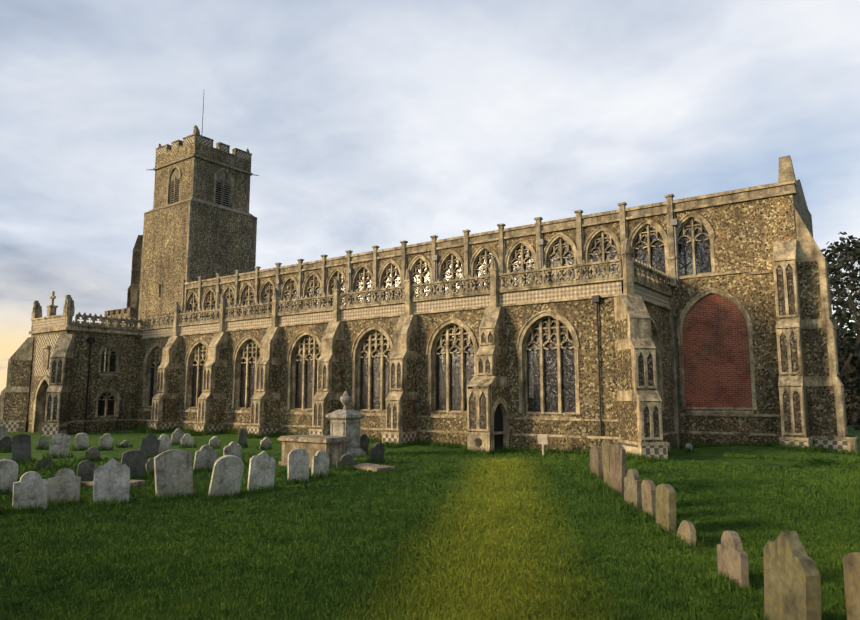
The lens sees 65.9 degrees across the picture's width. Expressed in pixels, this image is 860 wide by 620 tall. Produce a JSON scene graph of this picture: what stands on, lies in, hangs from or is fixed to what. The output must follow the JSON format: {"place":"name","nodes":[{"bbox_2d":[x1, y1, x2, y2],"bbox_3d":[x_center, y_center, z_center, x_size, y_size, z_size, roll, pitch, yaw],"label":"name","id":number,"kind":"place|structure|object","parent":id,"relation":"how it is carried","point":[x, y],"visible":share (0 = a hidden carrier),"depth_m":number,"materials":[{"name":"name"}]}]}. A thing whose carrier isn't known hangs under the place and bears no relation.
{"place":"outdoors","nodes":[
{"label":"outdoors","id":0,"kind":"place"},
{"bbox_2d":[127,97,258,383],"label":"church tower","id":1,"kind":"structure","parent":0,"point":[200,219],"depth_m":58.13,"materials":[{"name":"beige stone"}]},
{"bbox_2d":[0,424,859,619],"bbox_3d":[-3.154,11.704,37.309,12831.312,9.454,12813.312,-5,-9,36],"label":"churchyard ground","id":2,"kind":"structure","parent":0,"point":[712,454],"depth_m":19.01,"materials":[{"name":"green plant"}]},
{"bbox_2d":[0,426,6,439],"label":"headstone","id":3,"kind":"object","parent":2,"relation":"on","point":[3,431],"visible":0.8,"depth_m":31.04,"materials":[{"name":"stone"}]},
{"bbox_2d":[0,436,11,452],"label":"headstone","id":4,"kind":"object","parent":2,"relation":"on","point":[6,442],"visible":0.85,"depth_m":28.35,"materials":[{"name":"stone"}]},
{"bbox_2d":[0,459,18,493],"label":"headstone","id":5,"kind":"object","parent":2,"relation":"on","point":[9,469],"visible":0.82,"depth_m":16.87,"materials":[{"name":"stone"}]},
{"bbox_2d":[11,434,30,462],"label":"headstone","id":6,"kind":"object","parent":2,"relation":"on","point":[21,445],"visible":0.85,"depth_m":24.24,"materials":[{"name":"stone"}]},
{"bbox_2d":[12,471,47,509],"bbox_3d":[-8.470,3.978,14.054,0.626,1.093,0.103,3,-8,-38],"label":"headstone","id":7,"kind":"object","parent":2,"relation":"on","point":[31,487],"visible":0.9,"depth_m":14.03,"materials":[{"name":"stone"}]},
{"bbox_2d":[37,437,47,449],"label":"headstone","id":8,"kind":"object","parent":2,"relation":"on","point":[42,440],"visible":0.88,"depth_m":30.75,"materials":[{"name":"stone"}]},
{"bbox_2d":[29,458,59,469],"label":"headstone","id":9,"kind":"object","parent":2,"relation":"on","point":[42,462],"visible":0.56,"depth_m":21.84,"materials":[{"name":"stone"}]},
{"bbox_2d":[48,433,70,457],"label":"headstone","id":10,"kind":"object","parent":2,"relation":"on","point":[59,443],"visible":0.79,"depth_m":26.46,"materials":[{"name":"stone"}]},
{"bbox_2d":[47,468,80,504],"bbox_3d":[-8.336,4.148,15.096,0.648,1.077,0.092,5,-20,-30],"label":"headstone","id":11,"kind":"object","parent":2,"relation":"on","point":[63,482],"visible":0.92,"depth_m":15.11,"materials":[{"name":"stone"}]},
{"bbox_2d":[0,291,142,435],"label":"church porch","id":12,"kind":"object","parent":2,"relation":"on","point":[66,374],"visible":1,"depth_m":45.16,"materials":[{"name":"beige stone"}]},
{"bbox_2d":[75,433,88,450],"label":"headstone","id":13,"kind":"object","parent":2,"relation":"on","point":[81,439],"visible":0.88,"depth_m":30.40,"materials":[{"name":"stone"}]},
{"bbox_2d":[77,460,94,480],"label":"headstone","id":14,"kind":"object","parent":2,"relation":"on","point":[85,469],"visible":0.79,"depth_m":18.28,"materials":[{"name":"stone"}]},
{"bbox_2d":[84,446,99,459],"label":"headstone","id":15,"kind":"object","parent":2,"relation":"on","point":[93,452],"visible":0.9,"depth_m":24.97,"materials":[{"name":"stone"}]},
{"bbox_2d":[98,433,113,449],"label":"headstone","id":16,"kind":"object","parent":2,"relation":"on","point":[106,439],"visible":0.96,"depth_m":30.68,"materials":[{"name":"stone"}]},
{"bbox_2d":[93,458,129,503],"bbox_3d":[-7.296,4.060,15.201,0.742,1.299,0.094,3,-18,-29],"label":"headstone","id":17,"kind":"object","parent":2,"relation":"on","point":[112,478],"visible":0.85,"depth_m":15.20,"materials":[{"name":"stone"}]},
{"bbox_2d":[81,480,144,486],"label":"ledger slab","id":18,"kind":"structure","parent":2,"relation":"on","point":[132,482],"depth_m":18.11,"materials":[{"name":"stone"}]},
{"bbox_2d":[120,440,129,447],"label":"headstone","id":19,"kind":"object","parent":2,"relation":"on","point":[125,442],"visible":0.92,"depth_m":32.66,"materials":[{"name":"stone"}]},
{"bbox_2d":[121,450,146,479],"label":"headstone","id":20,"kind":"object","parent":2,"relation":"on","point":[134,461],"visible":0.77,"depth_m":19.09,"materials":[{"name":"stone"}]},
{"bbox_2d":[146,457,153,470],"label":"headstone","id":21,"kind":"object","parent":2,"relation":"on","point":[150,463],"visible":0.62,"depth_m":20.28,"materials":[{"name":"stone"}]},
{"bbox_2d":[140,434,160,457],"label":"headstone","id":22,"kind":"object","parent":2,"relation":"on","point":[150,444],"visible":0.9,"depth_m":25.98,"materials":[{"name":"stone"}]},
{"bbox_2d":[157,434,171,453],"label":"headstone","id":23,"kind":"object","parent":2,"relation":"on","point":[165,442],"visible":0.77,"depth_m":27.94,"materials":[{"name":"stone"}]},
{"bbox_2d":[154,449,193,496],"bbox_3d":[-6.299,4.163,16.329,0.872,1.439,0.130,-1,-7,-39],"label":"headstone","id":24,"kind":"object","parent":2,"relation":"on","point":[173,471],"visible":0.83,"depth_m":16.28,"materials":[{"name":"stone"}]},
{"bbox_2d":[171,429,184,444],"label":"headstone","id":25,"kind":"object","parent":2,"relation":"on","point":[178,434],"visible":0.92,"depth_m":34.02,"materials":[{"name":"stone"}]},
{"bbox_2d":[181,434,193,447],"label":"headstone","id":26,"kind":"object","parent":2,"relation":"on","point":[188,438],"visible":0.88,"depth_m":32.09,"materials":[{"name":"stone"}]},
{"bbox_2d":[193,445,216,470],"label":"headstone","id":27,"kind":"object","parent":2,"relation":"on","point":[206,455],"visible":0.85,"depth_m":21.09,"materials":[{"name":"stone"}]},
{"bbox_2d":[209,436,219,448],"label":"headstone","id":28,"kind":"object","parent":2,"relation":"on","point":[214,440],"visible":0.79,"depth_m":30.99,"materials":[{"name":"stone"}]},
{"bbox_2d":[207,455,243,496],"bbox_3d":[-5.046,4.249,16.404,0.722,1.325,0.132,12,-1,-32],"label":"headstone","id":29,"kind":"object","parent":2,"relation":"on","point":[227,473],"visible":0.81,"depth_m":16.34,"materials":[{"name":"stone"}]},
{"bbox_2d":[223,441,241,459],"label":"headstone","id":30,"kind":"object","parent":2,"relation":"on","point":[233,448],"visible":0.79,"depth_m":23.08,"materials":[{"name":"stone"}]},
{"bbox_2d":[237,429,247,445],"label":"headstone","id":31,"kind":"object","parent":2,"relation":"on","point":[242,436],"visible":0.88,"depth_m":31.89,"materials":[{"name":"stone"}]},
{"bbox_2d":[247,451,275,491],"bbox_3d":[-4.478,4.411,17.625,0.699,1.311,0.098,14,-22,-36],"label":"headstone","id":32,"kind":"object","parent":2,"relation":"on","point":[261,468],"visible":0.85,"depth_m":17.61,"materials":[{"name":"stone"}]},
{"bbox_2d":[259,437,271,449],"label":"headstone","id":33,"kind":"object","parent":2,"relation":"on","point":[266,441],"visible":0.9,"depth_m":30.75,"materials":[{"name":"stone"}]},
{"bbox_2d":[288,448,308,481],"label":"headstone","id":34,"kind":"object","parent":2,"relation":"on","point":[298,462],"visible":0.81,"depth_m":19.07,"materials":[{"name":"stone"}]},
{"bbox_2d":[278,435,351,467],"bbox_3d":[-4.028,4.953,23.059,2.390,1.100,1.240,-5,-9,36],"label":"chest tomb","id":35,"kind":"object","parent":2,"relation":"on","point":[334,448],"visible":0.67,"depth_m":22.55,"materials":[{"name":"stone"}]},
{"bbox_2d":[311,451,328,476],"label":"headstone","id":36,"kind":"object","parent":2,"relation":"on","point":[320,460],"visible":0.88,"depth_m":19.88,"materials":[{"name":"stone"}]},
{"bbox_2d":[326,391,365,456],"bbox_3d":[-3.523,4.762,27.621,1.240,2.820,1.240,-5,-9,36],"label":"urn monument","id":37,"kind":"object","parent":2,"relation":"on","point":[345,421],"visible":0.81,"depth_m":27.33,"materials":[{"name":"stone"}]},
{"bbox_2d":[336,454,356,468],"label":"headstone","id":38,"kind":"object","parent":2,"relation":"on","point":[346,459],"visible":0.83,"depth_m":21.67,"materials":[{"name":"stone"}]},
{"bbox_2d":[360,433,369,451],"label":"headstone","id":39,"kind":"object","parent":2,"relation":"on","point":[364,441],"visible":0.56,"depth_m":28.64,"materials":[{"name":"stone"}]},
{"bbox_2d":[353,463,394,471],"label":"ledger slab","id":40,"kind":"structure","parent":2,"relation":"on","point":[373,467],"depth_m":21.36,"materials":[{"name":"stone"}]},
{"bbox_2d":[369,442,384,462],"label":"headstone","id":41,"kind":"object","parent":2,"relation":"on","point":[377,450],"visible":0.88,"depth_m":23.51,"materials":[{"name":"stone"}]},
{"bbox_2d":[110,238,677,460],"bbox_3d":[-6.487,3.389,39.564,42.044,9.250,7.450,-5,-9,36],"label":"church aisle","id":42,"kind":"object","parent":2,"relation":"on","point":[500,389],"visible":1,"depth_m":31.86,"materials":[{"name":"stone"}]},
{"bbox_2d":[291,341,556,413],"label":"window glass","id":43,"kind":"object","parent":42,"relation":"in","point":[439,371],"depth_m":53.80,"materials":[{"name":"glass"}]},
{"bbox_2d":[216,218,678,443],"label":"drainpipes","id":44,"kind":"object","parent":42,"relation":"attached to","point":[596,299],"visible":0.54,"depth_m":31.49,"materials":[{"name":"black metal"}]},
{"bbox_2d":[152,182,783,464],"bbox_3d":[-0.853,1.915,44.505,45.600,13.050,18.200,-5,-9,36],"label":"church nave","id":45,"kind":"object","parent":2,"relation":"on","point":[675,371],"visible":0.02,"depth_m":31.31,"materials":[{"name":"beige stone"}]},
{"bbox_2d":[181,194,676,320],"bbox_3d":[-4.362,-1.810,43.390,40.000,4.450,0.620,-5,-9,36],"label":"clerestory","id":46,"kind":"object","parent":45,"relation":"attached to","point":[580,234],"visible":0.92,"depth_m":38.48,"materials":[{"name":"stone"}]},
{"bbox_2d":[251,235,710,313],"bbox_3d":[-0.415,-1.111,48.758,40.000,4.450,0.620,-5,-9,36],"label":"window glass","id":47,"kind":"object","parent":46,"relation":"in","point":[641,248],"depth_m":39.64,"materials":[{"name":"glass"}]},
{"bbox_2d":[537,434,547,455],"bbox_3d":[4.598,5.536,26.993,0.440,0.950,0.110,-5,-9,36],"label":"notice post","id":48,"kind":"object","parent":2,"relation":"on","point":[542,439],"visible":0.82,"depth_m":26.97,"materials":[{"name":"white wood"}]},
{"bbox_2d":[590,446,602,478],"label":"headstone","id":49,"kind":"object","parent":2,"relation":"on","point":[596,464],"visible":0.77,"depth_m":20.08,"materials":[{"name":"stone"}]},
{"bbox_2d":[601,440,610,484],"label":"headstone","id":50,"kind":"object","parent":2,"relation":"on","point":[605,446],"visible":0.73,"depth_m":17.69,"materials":[{"name":"stone"}]},
{"bbox_2d":[610,444,625,495],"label":"headstone","id":51,"kind":"object","parent":2,"relation":"on","point":[617,463],"visible":0.85,"depth_m":16.70,"materials":[{"name":"stone"}]},
{"bbox_2d":[624,469,641,509],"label":"headstone","id":52,"kind":"object","parent":2,"relation":"on","point":[632,486],"visible":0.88,"depth_m":14.60,"materials":[{"name":"stone"}]},
{"bbox_2d":[641,480,655,517],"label":"headstone","id":53,"kind":"object","parent":2,"relation":"on","point":[648,489],"visible":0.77,"depth_m":13.44,"materials":[{"name":"stone"}]},
{"bbox_2d":[656,484,675,533],"bbox_3d":[4.375,3.806,12.315,0.132,1.120,0.726,3,-7,1],"label":"headstone","id":54,"kind":"object","parent":2,"relation":"on","point":[666,505],"visible":0.81,"depth_m":12.14,"materials":[{"name":"stone"}]},
{"bbox_2d":[677,520,695,548],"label":"headstone","id":55,"kind":"object","parent":2,"relation":"on","point":[686,530],"visible":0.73,"depth_m":11.10,"materials":[{"name":"stone"}]},
{"bbox_2d":[717,531,749,590],"bbox_3d":[3.929,3.346,8.611,0.095,0.920,0.688,2,-10,0],"label":"headstone","id":56,"kind":"object","parent":2,"relation":"on","point":[732,556],"visible":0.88,"depth_m":8.52,"materials":[{"name":"stone"}]},
{"bbox_2d":[672,155,857,452],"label":"church chancel","id":57,"kind":"structure","parent":2,"relation":"on","point":[757,349],"depth_m":29.29,"materials":[{"name":"beige stone"}]},
{"bbox_2d":[763,531,820,619],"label":"headstone","id":58,"kind":"object","parent":2,"relation":"on","point":[792,584],"visible":1,"depth_m":6.53,"materials":[{"name":"stone"}]},
{"bbox_2d":[821,241,859,425],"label":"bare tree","id":59,"kind":"object","parent":2,"relation":"on","point":[841,283],"visible":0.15,"depth_m":54.54,"materials":[{"name":"green plant"}]},
{"bbox_2d":[824,231,859,429],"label":"bare tree","id":60,"kind":"object","parent":2,"relation":"on","point":[852,254],"visible":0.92,"depth_m":47.26,"materials":[{"name":"plant"}]},
{"bbox_2d":[829,260,855,300],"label":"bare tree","id":61,"kind":"object","parent":2,"relation":"on","point":[843,280],"depth_m":66.31,"materials":[{"name":"green plant"}]},
{"bbox_2d":[829,276,859,426],"bbox_3d":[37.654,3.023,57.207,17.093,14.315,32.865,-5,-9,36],"label":"evergreen tree","id":62,"kind":"object","parent":2,"relation":"on","point":[844,335],"visible":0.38,"depth_m":49.52,"materials":[{"name":"green plant"}]},
{"bbox_2d":[830,250,859,426],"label":"bare tree","id":63,"kind":"object","parent":2,"relation":"on","point":[850,394],"visible":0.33,"depth_m":52.24,"materials":[{"name":"green plant"}]},
{"bbox_2d":[842,552,859,619],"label":"headstone","id":64,"kind":"object","parent":2,"relation":"on","point":[851,566],"visible":1,"depth_m":6.02,"materials":[{"name":"stone"}]},
{"bbox_2d":[0,0,859,394],"label":"sky","id":65,"kind":"structure","parent":0,"point":[364,124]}
]}

